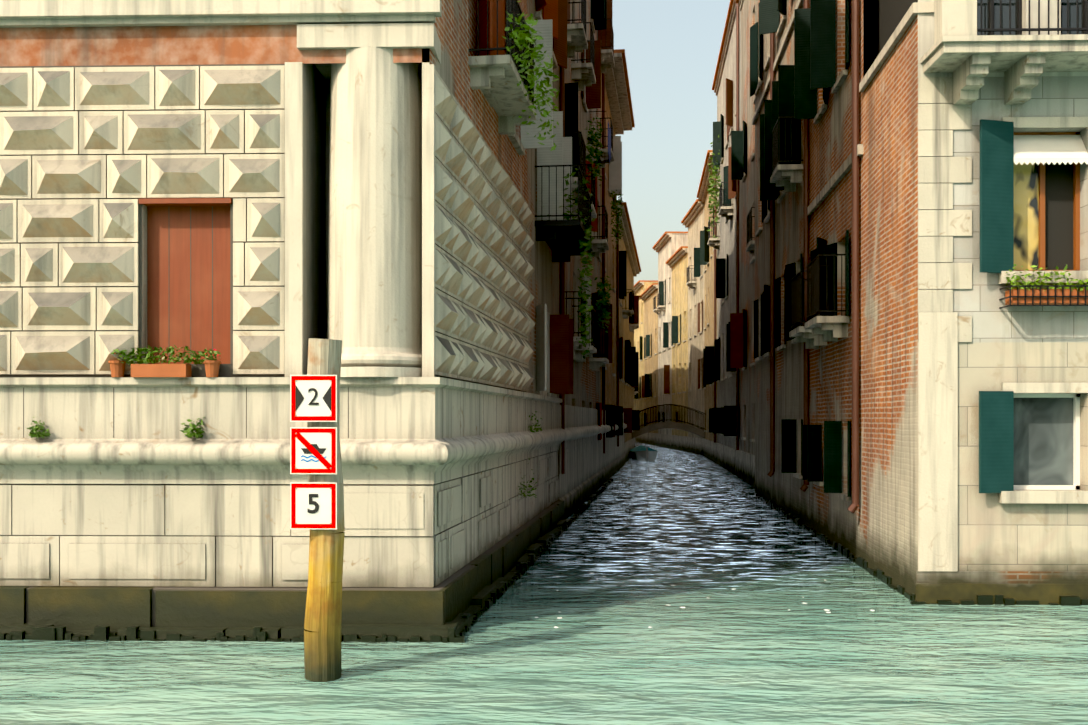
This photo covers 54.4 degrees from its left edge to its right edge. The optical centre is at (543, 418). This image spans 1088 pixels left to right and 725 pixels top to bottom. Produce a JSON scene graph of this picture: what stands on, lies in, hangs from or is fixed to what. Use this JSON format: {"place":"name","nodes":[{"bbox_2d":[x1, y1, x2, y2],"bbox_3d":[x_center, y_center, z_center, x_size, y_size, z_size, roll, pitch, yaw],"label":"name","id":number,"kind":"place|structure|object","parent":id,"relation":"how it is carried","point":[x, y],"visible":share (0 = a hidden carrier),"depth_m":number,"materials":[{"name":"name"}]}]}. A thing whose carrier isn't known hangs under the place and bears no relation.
{"place":"outdoors","nodes":[
{"label":"outdoors","id":0,"kind":"place"},
{"bbox_2d":[0,377,566,626],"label":"palazzo base mouldings","id":1,"kind":"object","parent":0,"point":[415,430],"visible":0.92,"depth_m":10.53,"materials":[{"name":"beige stone"}]},
{"bbox_2d":[0,387,612,642],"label":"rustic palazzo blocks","id":2,"kind":"structure","parent":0,"point":[463,521],"depth_m":10.54,"materials":[{"name":"beige stone"}]},
{"bbox_2d":[108,345,220,376],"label":"potted plants","id":3,"kind":"object","parent":2,"relation":"on","point":[146,369],"visible":1,"depth_m":10.44,"materials":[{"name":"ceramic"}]},
{"bbox_2d":[27,411,541,497],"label":"wall weeds","id":4,"kind":"object","parent":2,"relation":"on","point":[33,432],"depth_m":10.49,"materials":[{"name":"green plant"}]},
{"bbox_2d":[0,0,592,536],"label":"building","id":5,"kind":"structure","parent":2,"relation":"on","point":[256,188],"depth_m":10.60,"materials":[{"name":"stone"}]},
{"bbox_2d":[503,1,722,358],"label":"hanging vines","id":6,"kind":"object","parent":5,"relation":"attached to","point":[521,36],"visible":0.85,"depth_m":19.16,"materials":[{"name":"green plant"}]},
{"bbox_2d":[0,442,1087,724],"bbox_3d":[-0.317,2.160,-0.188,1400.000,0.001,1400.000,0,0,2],"label":"canal water","id":7,"kind":"structure","parent":0,"point":[656,626],"depth_m":9.61,"materials":[{"name":"green liquid"}]},
{"bbox_2d":[290,338,344,681],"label":"mooring pole signs","id":8,"kind":"object","parent":7,"relation":"in","point":[315,451],"visible":0.98,"depth_m":8.69,"materials":[{"name":"brown wood"}]},
{"bbox_2d":[307,494,318,513],"bbox_3d":[-1.890,0.696,8.662,0.093,0.160,0.004,0,0,2],"label":"sign digit","id":9,"kind":"object","parent":8,"relation":"attached to","point":[316,509],"visible":1,"depth_m":8.66,"materials":[{"name":"black paint"}]},
{"bbox_2d":[308,388,318,404],"bbox_3d":[-1.889,-0.182,8.662,0.086,0.138,0.004,0,0,2],"label":"sign digit","id":10,"kind":"object","parent":8,"relation":"attached to","point":[315,396],"visible":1,"depth_m":8.66,"materials":[{"name":"black paint"}]},
{"bbox_2d":[556,0,614,499],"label":"house","id":11,"kind":"structure","parent":7,"relation":"on","point":[590,46],"depth_m":26.96,"materials":[{"name":"brick"}]},
{"bbox_2d":[589,111,611,162],"bbox_3d":[1.699,-8.205,31.499,0.520,1.130,2.720,0,0,7],"label":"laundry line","id":12,"kind":"object","parent":11,"relation":"attached to","point":[609,136],"visible":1,"depth_m":31.32,"materials":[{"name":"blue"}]},
{"bbox_2d":[560,405,626,518],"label":"canal wall","id":13,"kind":"structure","parent":7,"relation":"in","point":[590,469],"depth_m":27.94,"materials":[{"name":"grey stone"}]},
{"bbox_2d":[600,49,634,452],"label":"house","id":14,"kind":"structure","parent":7,"relation":"on","point":[616,103],"depth_m":38.94,"materials":[{"name":"orange paint"}]},
{"bbox_2d":[615,202,640,462],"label":"house","id":15,"kind":"structure","parent":7,"relation":"on","point":[627,267],"depth_m":51.15,"materials":[{"name":"paint"}]},
{"bbox_2d":[634,295,640,394],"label":"house","id":16,"kind":"structure","parent":7,"relation":"on","point":[635,391],"depth_m":67.23,"materials":[{"name":"pink paint"}]},
{"bbox_2d":[630,445,657,461],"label":"moored boat","id":17,"kind":"object","parent":7,"relation":"on","point":[643,453],"visible":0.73,"depth_m":53.80,"materials":[{"name":"teal"}]},
{"bbox_2d":[634,280,657,443],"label":"house","id":18,"kind":"structure","parent":7,"relation":"on","point":[641,287],"depth_m":93.59,"materials":[{"name":"yellow paint"}]},
{"bbox_2d":[641,283,657,445],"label":"house","id":19,"kind":"structure","parent":7,"relation":"on","point":[650,376],"depth_m":86.78,"materials":[{"name":"paint"}]},
{"bbox_2d":[652,231,687,448],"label":"house","id":20,"kind":"structure","parent":7,"relation":"on","point":[667,245],"depth_m":78.14,"materials":[{"name":"beige paint"}]},
{"bbox_2d":[665,246,687,451],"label":"house","id":21,"kind":"structure","parent":7,"relation":"on","point":[677,261],"depth_m":71.97,"materials":[{"name":"yellow paint"}]},
{"bbox_2d":[681,199,703,455],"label":"house","id":22,"kind":"structure","parent":7,"relation":"on","point":[692,221],"depth_m":64.75,"materials":[{"name":"beige paint"}]},
{"bbox_2d":[632,404,705,438],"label":"foot bridge","id":23,"kind":"structure","parent":22,"relation":"attached to","point":[670,424],"depth_m":60.66,"materials":[{"name":"stone"}]},
{"bbox_2d":[535,490,874,627],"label":"floating foam flecks","id":24,"kind":"object","parent":7,"relation":"on","point":[675,585],"visible":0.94,"depth_m":13.66,"materials":[{"name":"white liquid"}]},
{"bbox_2d":[697,150,716,462],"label":"house","id":25,"kind":"structure","parent":7,"relation":"on","point":[708,255],"depth_m":56.06,"materials":[{"name":"paint"}]},
{"bbox_2d":[707,0,740,476],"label":"house","id":26,"kind":"structure","parent":7,"relation":"on","point":[725,420],"depth_m":43.28,"materials":[{"name":"grey paint"}]},
{"bbox_2d":[730,0,754,486],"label":"house","id":27,"kind":"structure","parent":7,"relation":"on","point":[742,322],"depth_m":36.30,"materials":[{"name":"paint"}]},
{"bbox_2d":[750,0,1087,605],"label":"building","id":28,"kind":"structure","parent":7,"relation":"in","point":[921,366],"depth_m":12.56,"materials":[{"name":"brick plaster"},{"name":"stone"},{"name":"tile"}]},
{"bbox_2d":[1006,264,1087,291],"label":"window box plants","id":29,"kind":"object","parent":28,"relation":"on","point":[1048,275],"depth_m":12.13,"materials":[{"name":"green plant"}]},
{"bbox_2d":[612,0,729,284],"label":"sky","id":30,"kind":"structure","parent":0,"point":[672,47],"materials":[{"name":"blue"}]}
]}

